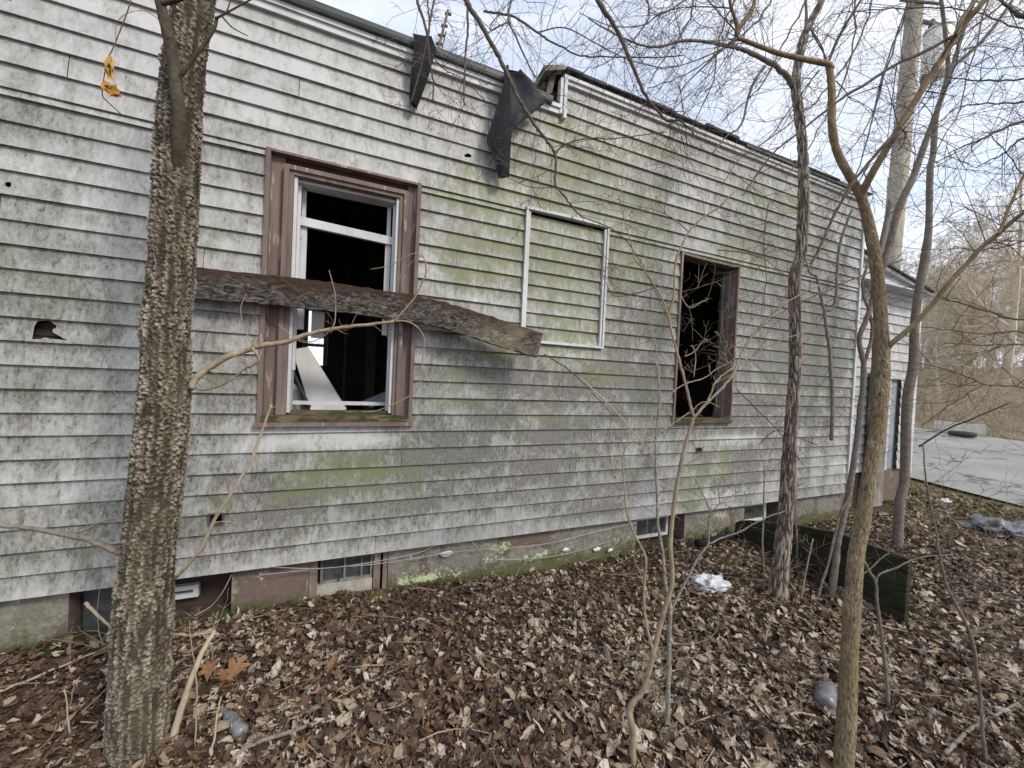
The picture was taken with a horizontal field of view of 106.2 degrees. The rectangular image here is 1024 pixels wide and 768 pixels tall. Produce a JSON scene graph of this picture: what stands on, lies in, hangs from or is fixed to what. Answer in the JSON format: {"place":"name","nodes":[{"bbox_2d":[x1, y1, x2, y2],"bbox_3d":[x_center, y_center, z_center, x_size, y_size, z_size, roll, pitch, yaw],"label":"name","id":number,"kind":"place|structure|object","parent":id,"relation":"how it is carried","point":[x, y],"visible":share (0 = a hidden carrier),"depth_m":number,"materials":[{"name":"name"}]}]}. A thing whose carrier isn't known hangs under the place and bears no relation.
{"place":"outdoors","nodes":[
{"label":"outdoors","id":0,"kind":"place"},
{"bbox_2d":[0,367,1023,767],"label":"ground","id":1,"kind":"structure","parent":0,"point":[226,609],"depth_m":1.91,"materials":[{"name":"plant"}]},
{"bbox_2d":[0,647,106,692],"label":"fallen twig","id":2,"kind":"object","parent":1,"relation":"on","point":[28,680],"visible":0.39,"depth_m":1.63,"materials":[{"name":"wood"}]},
{"bbox_2d":[64,689,70,737],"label":"upright twig","id":3,"kind":"object","parent":1,"relation":"on","point":[69,729],"visible":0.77,"depth_m":1.40,"materials":[{"name":"wood"}]},
{"bbox_2d":[46,589,111,651],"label":"bare weed","id":4,"kind":"object","parent":1,"relation":"on","point":[102,643],"visible":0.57,"depth_m":1.78,"materials":[{"name":"brown plant"}]},
{"bbox_2d":[83,601,109,625],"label":"fallen twig","id":5,"kind":"object","parent":1,"relation":"on","point":[94,612],"visible":0.84,"depth_m":1.60,"materials":[{"name":"wood"}]},
{"bbox_2d":[180,606,203,748],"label":"upright twig","id":6,"kind":"object","parent":1,"relation":"on","point":[195,676],"visible":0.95,"depth_m":1.43,"materials":[{"name":"wood"}]},
{"bbox_2d":[168,631,215,742],"bbox_3d":[-1.196,1.133,1.444,0.034,0.340,0.141,3,1,31],"label":"broken stick","id":7,"kind":"object","parent":1,"relation":"on","point":[175,728],"visible":0.99,"depth_m":1.42,"materials":[{"name":"wood"}]},
{"bbox_2d":[173,588,232,636],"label":"fallen twig","id":8,"kind":"object","parent":1,"relation":"on","point":[187,635],"visible":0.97,"depth_m":1.50,"materials":[{"name":"wood"}]},
{"bbox_2d":[198,660,217,680],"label":"maple leaf","id":9,"kind":"object","parent":1,"relation":"on","point":[208,668],"visible":0.96,"depth_m":1.66,"materials":[{"name":"plant"}]},
{"bbox_2d":[172,621,245,657],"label":"brown twig","id":10,"kind":"object","parent":1,"relation":"on","point":[214,642],"visible":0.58,"depth_m":1.89,"materials":[{"name":"wood"}]},
{"bbox_2d":[0,0,426,767],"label":"corky tree","id":11,"kind":"object","parent":1,"relation":"on","point":[138,678],"visible":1,"depth_m":1.33,"materials":[{"name":"brown plant"}]},
{"bbox_2d":[100,0,165,114],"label":"hanging twig","id":12,"kind":"object","parent":11,"relation":"hanging from","point":[109,89],"visible":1,"depth_m":1.15,"materials":[{"name":"yellow plant"}]},
{"bbox_2d":[175,404,299,578],"bbox_3d":[-1.154,0.450,1.610,0.465,0.740,0.084,2,1,-13],"label":"long twig","id":13,"kind":"object","parent":11,"relation":"attached to","point":[199,551],"visible":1,"depth_m":1.60,"materials":[{"name":"brown plant"}]},
{"bbox_2d":[208,696,221,758],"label":"upright twig","id":14,"kind":"object","parent":1,"relation":"on","point":[214,738],"visible":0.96,"depth_m":1.37,"materials":[{"name":"wood"}]},
{"bbox_2d":[209,674,234,681],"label":"maple leaf","id":15,"kind":"object","parent":1,"relation":"on","point":[225,677],"visible":1,"depth_m":1.62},
{"bbox_2d":[219,706,248,738],"bbox_3d":[-1.073,1.299,1.476,0.163,0.053,0.048,3,1,31],"label":"plastic bottle","id":16,"kind":"object","parent":1,"relation":"on","point":[238,728],"visible":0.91,"depth_m":1.45,"materials":[{"name":"plastic"}]},
{"bbox_2d":[217,654,250,685],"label":"maple leaf","id":17,"kind":"object","parent":1,"relation":"on","point":[236,668],"visible":0.84,"depth_m":1.68,"materials":[{"name":"plant"}]},
{"bbox_2d":[230,694,334,762],"bbox_3d":[-0.849,1.247,1.446,0.340,0.154,0.059,2,1,-40],"label":"dark stick","id":18,"kind":"object","parent":1,"relation":"on","point":[244,748],"visible":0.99,"depth_m":1.43,"materials":[{"name":"wood"}]},
{"bbox_2d":[262,656,409,730],"bbox_3d":[-0.728,1.307,1.648,0.586,0.116,0.130,2,1,-30],"label":"grey twig","id":19,"kind":"object","parent":1,"relation":"on","point":[271,726],"visible":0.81,"depth_m":1.66,"materials":[{"name":"wood"}]},
{"bbox_2d":[352,594,407,716],"bbox_3d":[-0.638,1.324,1.943,0.170,0.145,0.817,3,1,-5],"label":"grey twig","id":20,"kind":"object","parent":1,"relation":"on","point":[394,660],"visible":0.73,"depth_m":1.79,"materials":[{"name":"wood"}]},
{"bbox_2d":[0,0,871,652],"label":"clapboard house","id":21,"kind":"structure","parent":1,"relation":"on","point":[322,160],"depth_m":2.38,"materials":[{"name":"wood"}]},
{"bbox_2d":[293,384,309,409],"bbox_3d":[-1.394,0.092,2.613,0.220,0.223,0.070,2,1,-23],"label":"wallboard scrap","id":22,"kind":"object","parent":21,"relation":"attached to","point":[297,396],"depth_m":2.58,"materials":[{"name":"white paint"}]},
{"bbox_2d":[294,371,310,407],"bbox_3d":[-1.373,0.024,2.489,0.161,0.260,0.027,3,1,7],"label":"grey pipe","id":23,"kind":"object","parent":21,"relation":"on","point":[300,389],"visible":0.69,"depth_m":2.48,"materials":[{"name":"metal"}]},
{"bbox_2d":[302,309,328,365],"bbox_3d":[-2.673,-0.626,5.219,0.310,0.739,0.056,2,1,-23],"label":"rear window","id":24,"kind":"structure","parent":21,"relation":"in","point":[318,319],"depth_m":5.24,"materials":[{"name":"white"}]},
{"bbox_2d":[296,347,345,409],"bbox_3d":[-1.318,-0.037,2.566,0.429,0.430,0.153,3,1,18],"label":"wallboard sheet","id":25,"kind":"object","parent":21,"relation":"on","point":[317,385],"visible":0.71,"depth_m":2.58,"materials":[{"name":"white paint"}]},
{"bbox_2d":[253,146,421,426],"bbox_3d":[-0.997,-0.504,2.281,0.833,1.493,0.184,2,1,-23],"label":"window frame","id":26,"kind":"structure","parent":21,"relation":"in","point":[284,253],"depth_m":2.21,"materials":[{"name":"brown paint"}]},
{"bbox_2d":[194,267,542,357],"bbox_3d":[-0.770,-0.382,2.204,2.045,0.344,0.087,2,1,-20],"label":"warped plank","id":27,"kind":"object","parent":21,"relation":"attached to","point":[232,286],"visible":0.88,"depth_m":2.17,"materials":[{"name":"wood"}]},
{"bbox_2d":[361,391,385,406],"bbox_3d":[-0.991,0.107,2.763,0.178,0.112,0.130,2,1,-23],"label":"plastic scrap","id":28,"kind":"object","parent":21,"relation":"in","point":[380,397],"visible":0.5,"depth_m":2.75,"materials":[{"name":"plastic"}]},
{"bbox_2d":[409,33,435,109],"bbox_3d":[-0.536,-1.861,2.300,0.139,0.407,0.082,2,1,-23],"label":"felt strip","id":29,"kind":"object","parent":21,"relation":"attached to","point":[420,86],"visible":0.8,"depth_m":2.27,"materials":[{"name":"fabric"}]},
{"bbox_2d":[434,9,455,52],"bbox_3d":[-0.485,-2.429,2.755,0.183,0.508,0.020,2,1,-23],"label":"roof antenna","id":30,"kind":"object","parent":21,"relation":"on","point":[441,35],"visible":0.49,"depth_m":2.75,"materials":[{"name":"grey metal"}]},
{"bbox_2d":[487,65,544,178],"bbox_3d":[0.025,-1.684,2.516,0.391,0.709,0.060,2,1,-23],"label":"felt strip","id":31,"kind":"object","parent":21,"relation":"attached to","point":[499,125],"visible":0.75,"depth_m":2.48,"materials":[{"name":"fabric"}]},
{"bbox_2d":[520,206,610,348],"bbox_3d":[0.395,-0.748,2.800,0.704,0.933,0.048,2,1,-23],"label":"filled window frame","id":32,"kind":"structure","parent":21,"relation":"in","point":[556,293],"depth_m":2.80,"materials":[{"name":"wood"}]},
{"bbox_2d":[671,251,741,423],"bbox_3d":[1.690,-0.377,3.428,0.725,1.437,0.190,2,1,-23],"label":"window frame","id":33,"kind":"structure","parent":21,"relation":"in","point":[725,405],"depth_m":3.52,"materials":[{"name":"brown paint"}]},
{"bbox_2d":[0,503,1023,767],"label":"twig debris","id":34,"kind":"object","parent":1,"relation":"on","point":[602,659],"visible":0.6,"depth_m":1.88,"materials":[{"name":"beige plant"}]},
{"bbox_2d":[598,585,658,653],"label":"arching twig","id":35,"kind":"object","parent":1,"relation":"on","point":[626,615],"visible":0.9,"depth_m":1.89,"materials":[{"name":"wood"}]},
{"bbox_2d":[544,135,820,767],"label":"forked tan sapling","id":36,"kind":"object","parent":1,"relation":"on","point":[634,700],"visible":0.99,"depth_m":1.42,"materials":[{"name":"brown plant"}]},
{"bbox_2d":[671,608,718,644],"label":"hooked twig","id":37,"kind":"object","parent":1,"relation":"on","point":[706,639],"visible":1,"depth_m":1.90,"materials":[{"name":"wood"}]},
{"bbox_2d":[368,503,1022,761],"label":"moss patches","id":38,"kind":"object","parent":1,"relation":"on","point":[659,722],"visible":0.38,"depth_m":2.16,"materials":[{"name":"green plant"}]},
{"bbox_2d":[604,361,800,726],"bbox_3d":[0.805,0.729,1.643,0.815,1.629,0.420,3,1,8],"label":"lichen sapling","id":39,"kind":"object","parent":1,"relation":"on","point":[671,606],"visible":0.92,"depth_m":1.60,"materials":[{"name":"grey plant"}]},
{"bbox_2d":[580,259,730,481],"bbox_3d":[0.658,-0.060,1.729,0.688,1.005,0.243,3,1,-7],"label":"twiggy shrub","id":40,"kind":"object","parent":39,"relation":"on","point":[695,351],"visible":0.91,"depth_m":1.75,"materials":[{"name":"brown plant"}]},
{"bbox_2d":[690,573,732,592],"bbox_3d":[1.396,1.375,2.696,0.325,0.077,0.192,2,1,-11],"label":"plastic bag","id":41,"kind":"object","parent":1,"relation":"on","point":[706,581],"visible":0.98,"depth_m":2.66,"materials":[{"name":"plastic"}]},
{"bbox_2d":[694,532,738,547],"bbox_3d":[1.806,1.354,3.358,0.543,0.072,0.081,2,1,-26],"label":"dark log","id":42,"kind":"object","parent":1,"relation":"on","point":[701,542],"visible":0.82,"depth_m":3.28,"materials":[{"name":"black wood"}]},
{"bbox_2d":[654,696,778,767],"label":"arching twig","id":43,"kind":"object","parent":1,"relation":"on","point":[692,723],"visible":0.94,"depth_m":1.65,"materials":[{"name":"wood"}]},
{"bbox_2d":[571,0,915,602],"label":"furrowed tree","id":44,"kind":"object","parent":1,"relation":"on","point":[778,584],"visible":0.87,"depth_m":2.57,"materials":[{"name":"brown plant"}]},
{"bbox_2d":[539,196,903,478],"bbox_3d":[1.140,-0.230,2.140,1.933,1.535,0.641,3,1,-6],"label":"trailing twig","id":45,"kind":"object","parent":44,"relation":"attached to","point":[763,299],"visible":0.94,"depth_m":2.10,"materials":[{"name":"wood"}]},
{"bbox_2d":[533,0,1023,243],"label":"sky twig canopy","id":46,"kind":"object","parent":44,"relation":"attached to","point":[852,52],"visible":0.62,"depth_m":3.19,"materials":[{"name":"brown plant"}]},
{"bbox_2d":[772,208,889,440],"bbox_3d":[1.951,-0.386,2.423,0.420,1.484,0.552,2,1,-23],"label":"dead hanging branch","id":47,"kind":"object","parent":44,"relation":"hanging from","point":[832,394],"visible":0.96,"depth_m":2.44,"materials":[{"name":"wood"}]},
{"bbox_2d":[778,0,1023,471],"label":"leaning tree top","id":48,"kind":"object","parent":44,"relation":"attached to","point":[1017,14],"visible":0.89,"depth_m":2.20,"materials":[{"name":"brown plant"}]},
{"bbox_2d":[728,535,768,573],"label":"bare weed","id":49,"kind":"object","parent":1,"relation":"on","point":[743,561],"visible":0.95,"depth_m":2.88,"materials":[{"name":"brown plant"}]},
{"bbox_2d":[749,468,796,572],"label":"slim sapling","id":50,"kind":"object","parent":1,"relation":"on","point":[764,501],"visible":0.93,"depth_m":2.85,"materials":[{"name":"beige plant"}]},
{"bbox_2d":[779,696,815,722],"bbox_3d":[1.269,1.493,1.716,0.239,0.134,0.105,3,1,-5],"label":"pale stick","id":51,"kind":"object","parent":1,"relation":"on","point":[787,717],"visible":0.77,"depth_m":1.70,"materials":[{"name":"wood"}]},
{"bbox_2d":[586,0,1023,767],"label":"tan tree","id":52,"kind":"object","parent":1,"relation":"on","point":[846,728],"visible":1,"depth_m":1.43,"materials":[{"name":"brown plant"}]},
{"bbox_2d":[454,0,750,276],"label":"overhanging limb","id":53,"kind":"object","parent":52,"relation":"attached to","point":[473,13],"visible":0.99,"depth_m":1.30,"materials":[{"name":"brown plant"}]},
{"bbox_2d":[372,0,531,157],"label":"overhanging branch","id":54,"kind":"object","parent":53,"relation":"attached to","point":[427,32],"visible":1,"depth_m":1.40,"materials":[{"name":"brown plant"}]},
{"bbox_2d":[569,0,754,215],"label":"overhanging limb","id":55,"kind":"object","parent":52,"relation":"attached to","point":[605,13],"visible":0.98,"depth_m":1.34,"materials":[{"name":"brown plant"}]},
{"bbox_2d":[420,0,767,201],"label":"overhanging branch","id":56,"kind":"object","parent":55,"relation":"attached to","point":[508,15],"visible":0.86,"depth_m":1.60,"materials":[{"name":"brown plant"}]},
{"bbox_2d":[790,532,819,574],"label":"bare weed","id":57,"kind":"object","parent":1,"relation":"on","point":[795,566],"visible":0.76,"depth_m":2.90,"materials":[{"name":"brown plant"}]},
{"bbox_2d":[794,466,816,568],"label":"wiry sapling","id":58,"kind":"object","parent":1,"relation":"on","point":[796,524],"visible":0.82,"depth_m":2.95,"materials":[{"name":"brown plant"}]},
{"bbox_2d":[794,529,834,600],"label":"pale sapling","id":59,"kind":"object","parent":1,"relation":"on","point":[805,571],"visible":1,"depth_m":2.55,"materials":[{"name":"beige plant"}]},
{"bbox_2d":[735,520,911,624],"bbox_3d":[2.274,1.357,2.985,0.045,0.589,1.253,2,1,-17],"label":"black board","id":60,"kind":"object","parent":1,"relation":"on","point":[894,598],"visible":0.4,"depth_m":2.69,"materials":[{"name":"wood"}]},
{"bbox_2d":[813,680,837,709],"bbox_3d":[1.484,1.459,1.808,0.176,0.090,0.088,2,1,-43],"label":"plastic jug","id":61,"kind":"object","parent":1,"relation":"on","point":[825,693],"visible":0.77,"depth_m":1.77,"materials":[{"name":"plastic"}]},
{"bbox_2d":[799,491,852,597],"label":"thin sapling","id":62,"kind":"object","parent":1,"relation":"on","point":[819,589],"visible":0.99,"depth_m":2.60,"materials":[{"name":"brown plant"}]},
{"bbox_2d":[802,193,960,599],"bbox_3d":[2.427,0.111,2.622,0.909,2.758,0.767,2,1,-23],"label":"crooked tree","id":63,"kind":"object","parent":1,"relation":"on","point":[833,581],"visible":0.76,"depth_m":2.61,"materials":[{"name":"grey plant"}]},
{"bbox_2d":[841,248,934,507],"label":"gabled annexe","id":64,"kind":"structure","parent":1,"relation":"on","point":[889,464],"depth_m":5.03,"materials":[{"name":"wood"}]},
{"bbox_2d":[864,523,963,708],"bbox_3d":[1.799,1.085,1.801,0.465,0.935,0.171,3,1,2],"label":"forked sapling","id":65,"kind":"object","parent":1,"relation":"on","point":[885,665],"visible":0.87,"depth_m":1.78,"materials":[{"name":"grey plant"}]},
{"bbox_2d":[900,249,935,334],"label":"bare tree","id":66,"kind":"object","parent":1,"relation":"on","point":[910,270],"visible":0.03,"depth_m":37.91,"materials":[{"name":"plant"}]},
{"bbox_2d":[882,0,955,268],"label":"utility pole","id":67,"kind":"object","parent":1,"relation":"on","point":[896,250],"visible":0.3,"depth_m":6.11,"materials":[{"name":"grey wood"}]},
{"bbox_2d":[919,18,955,82],"bbox_3d":[6.793,-5.303,6.147,0.407,1.055,0.358,2,1,-23],"label":"transformer","id":68,"kind":"object","parent":67,"relation":"attached to","point":[939,31],"visible":0.43,"depth_m":6.08,"materials":[{"name":"grey paint"}]},
{"bbox_2d":[823,0,1023,549],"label":"grey tree","id":69,"kind":"object","parent":1,"relation":"on","point":[903,486],"visible":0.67,"depth_m":3.53,"materials":[{"name":"brown plant"}]},
{"bbox_2d":[918,588,935,597],"bbox_3d":[2.965,1.497,2.753,0.134,0.043,0.090,2,1,-23],"label":"stone","id":70,"kind":"object","parent":1,"relation":"on","point":[924,592],"visible":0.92,"depth_m":2.74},
{"bbox_2d":[885,466,973,536],"bbox_3d":[4.156,1.199,3.862,0.511,0.758,0.626,3,1,0],"label":"bare shrub","id":71,"kind":"object","parent":1,"relation":"on","point":[921,509],"visible":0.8,"depth_m":3.91,"materials":[{"name":"beige plant"}]},
{"bbox_2d":[843,444,1023,761],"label":"curved sapling","id":72,"kind":"object","parent":1,"relation":"on","point":[979,687],"visible":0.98,"depth_m":1.55,"materials":[{"name":"brown plant"}]},
{"bbox_2d":[918,401,1019,446],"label":"straight stem","id":73,"kind":"object","parent":72,"relation":"attached to","point":[944,430],"visible":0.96,"depth_m":2.41,"materials":[{"name":"brown plant"}]},
{"bbox_2d":[846,0,1023,427],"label":"slender grey tree","id":74,"kind":"object","parent":1,"relation":"on","point":[894,226],"visible":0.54,"depth_m":3.88,"materials":[{"name":"brown plant"}]},
{"bbox_2d":[914,262,960,381],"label":"bare tree","id":75,"kind":"object","parent":1,"relation":"on","point":[924,323],"visible":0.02,"depth_m":37.24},
{"bbox_2d":[936,498,951,503],"bbox_3d":[5.915,1.592,5.254,0.180,0.069,0.138,3,1,-1],"label":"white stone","id":76,"kind":"object","parent":1,"relation":"on","point":[943,501],"visible":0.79,"depth_m":5.23,"materials":[{"name":"stone"}]},
{"bbox_2d":[906,459,986,544],"bbox_3d":[4.166,1.157,3.710,0.551,0.849,0.536,2,1,-40],"label":"bare shrub","id":77,"kind":"object","parent":1,"relation":"on","point":[950,518],"visible":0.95,"depth_m":3.71,"materials":[{"name":"beige plant"}]},
{"bbox_2d":[914,249,984,368],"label":"bare tree","id":78,"kind":"object","parent":1,"relation":"on","point":[933,282],"visible":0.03,"depth_m":45.87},
{"bbox_2d":[885,480,1023,520],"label":"verge grass","id":79,"kind":"structure","parent":1,"relation":"on","point":[967,493],"depth_m":5.23,"materials":[{"name":"plant"}]},
{"bbox_2d":[914,254,996,399],"bbox_3d":[25.491,-3.574,23.152,6.500,10.007,6.577,3,1,26],"label":"bare tree","id":80,"kind":"object","parent":1,"relation":"on","point":[933,308],"visible":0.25,"depth_m":23.45,"materials":[{"name":"plant"}]},
{"bbox_2d":[918,286,999,410],"bbox_3d":[24.002,-2.021,21.685,4.218,7.331,3.686,4,2,43],"label":"bare tree","id":81,"kind":"object","parent":1,"relation":"on","point":[946,350],"visible":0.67,"depth_m":21.20,"materials":[{"name":"plant"}]},
{"bbox_2d":[906,234,1013,388],"bbox_3d":[33.511,-5.433,28.720,6.467,12.469,5.734,2,1,-24],"label":"bare tree","id":82,"kind":"object","parent":1,"relation":"on","point":[952,283],"visible":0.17,"depth_m":29.20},
{"bbox_2d":[904,138,1023,405],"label":"bare tree","id":83,"kind":"object","parent":1,"relation":"on","point":[1015,307],"visible":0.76,"depth_m":19.88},
{"bbox_2d":[929,260,999,379],"bbox_3d":[40.847,-5.923,35.701,5.577,11.825,6.465,3,1,-9],"label":"bare tree","id":84,"kind":"object","parent":1,"relation":"on","point":[966,284],"visible":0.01,"depth_m":35.06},
{"bbox_2d":[914,416,1023,440],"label":"dry grass","id":85,"kind":"structure","parent":1,"relation":"on","point":[991,433],"depth_m":14.57,"materials":[{"name":"plant"}]},
{"bbox_2d":[915,331,1023,433],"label":"undergrowth","id":86,"kind":"object","parent":1,"relation":"on","point":[994,396],"visible":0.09,"depth_m":18.84,"materials":[{"name":"plant"}]},
{"bbox_2d":[920,266,1023,404],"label":"bare tree","id":87,"kind":"object","parent":1,"relation":"on","point":[966,322],"visible":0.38,"depth_m":21.84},
{"bbox_2d":[920,238,1023,392],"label":"bare tree","id":88,"kind":"object","parent":1,"relation":"on","point":[982,280],"visible":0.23,"depth_m":22.95,"materials":[{"name":"plant"}]},
{"bbox_2d":[921,209,1023,387],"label":"bare tree","id":89,"kind":"object","parent":1,"relation":"on","point":[980,270],"visible":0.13,"depth_m":28.83,"materials":[{"name":"plant"}]},
{"bbox_2d":[941,274,1007,375],"bbox_3d":[48.710,-6.306,40.908,6.691,11.631,5.848,2,1,-38],"label":"bare tree","id":90,"kind":"object","parent":1,"relation":"on","point":[981,315],"visible":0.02,"depth_m":40.00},
{"bbox_2d":[942,671,1023,755],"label":"fallen branch","id":91,"kind":"object","parent":1,"relation":"on","point":[953,744],"visible":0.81,"depth_m":1.65,"materials":[{"name":"wood"}]},
{"bbox_2d":[948,513,1023,541],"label":"plastic sheet","id":92,"kind":"object","parent":1,"relation":"on","point":[980,523],"visible":0.78,"depth_m":4.13,"materials":[{"name":"plastic"}]},
{"bbox_2d":[954,241,1023,393],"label":"bare tree","id":93,"kind":"object","parent":1,"relation":"on","point":[1009,289],"visible":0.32,"depth_m":24.61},
{"bbox_2d":[957,271,1023,375],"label":"bare tree","id":94,"kind":"object","parent":1,"relation":"on","point":[1000,307],"visible":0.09,"depth_m":32.62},
{"bbox_2d":[964,252,1023,362],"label":"bare tree","id":95,"kind":"object","parent":1,"relation":"on","point":[1022,312],"visible":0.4,"depth_m":23.30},
{"bbox_2d":[970,466,1023,553],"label":"bare shrub","id":96,"kind":"object","parent":1,"relation":"on","point":[989,544],"visible":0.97,"depth_m":3.51,"materials":[{"name":"beige plant"}]},
{"bbox_2d":[971,244,1023,370],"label":"bare tree","id":97,"kind":"object","parent":1,"relation":"on","point":[1004,303],"visible":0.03,"depth_m":45.56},
{"bbox_2d":[976,496,1023,573],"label":"bare shrub","id":98,"kind":"object","parent":1,"relation":"on","point":[1018,559],"visible":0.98,"depth_m":3.18,"materials":[{"name":"beige plant"}]},
{"bbox_2d":[977,269,1023,386],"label":"bare tree","id":99,"kind":"object","parent":1,"relation":"on","point":[1010,311],"visible":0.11,"depth_m":26.49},
{"bbox_2d":[978,296,1023,379],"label":"bare tree","id":100,"kind":"object","parent":1,"relation":"on","point":[1021,351],"visible":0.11,"depth_m":30.38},
{"bbox_2d":[980,239,1023,309],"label":"bare tree","id":101,"kind":"object","parent":1,"relation":"on","point":[1005,282],"visible":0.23,"depth_m":27.17,"materials":[{"name":"plant"}]},
{"bbox_2d":[989,253,1021,345],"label":"bare tree","id":102,"kind":"object","parent":1,"relation":"on","point":[1004,283],"visible":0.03,"depth_m":41.90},
{"bbox_2d":[992,253,1023,308],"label":"bare tree","id":103,"kind":"object","parent":1,"relation":"on","point":[1012,287],"visible":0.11,"depth_m":30.71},
{"bbox_2d":[308,0,1023,368],"label":"sky","id":104,"kind":"structure","parent":0,"point":[380,12],"materials":[{"name":"white"}]},
{"bbox_2d":[910,427,1023,505],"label":"road","id":105,"kind":"structure","parent":0,"point":[986,470],"depth_m":8.19,"materials":[{"name":"asphalt"}]},
{"bbox_2d":[934,421,985,436],"bbox_3d":[17.112,1.716,14.699,0.560,0.480,1.290,2,1,-39],"label":"concrete barrier","id":106,"kind":"object","parent":105,"relation":"on","point":[979,430],"visible":0.57,"depth_m":14.51,"materials":[{"name":"concrete"}]},
{"bbox_2d":[947,430,976,437],"bbox_3d":[15.927,1.771,13.600,0.699,0.171,0.700,2,1,-23],"label":"old tyre","id":107,"kind":"object","parent":105,"relation":"on","point":[962,434],"visible":1,"depth_m":13.41,"materials":[{"name":"black rubber"}]}
]}

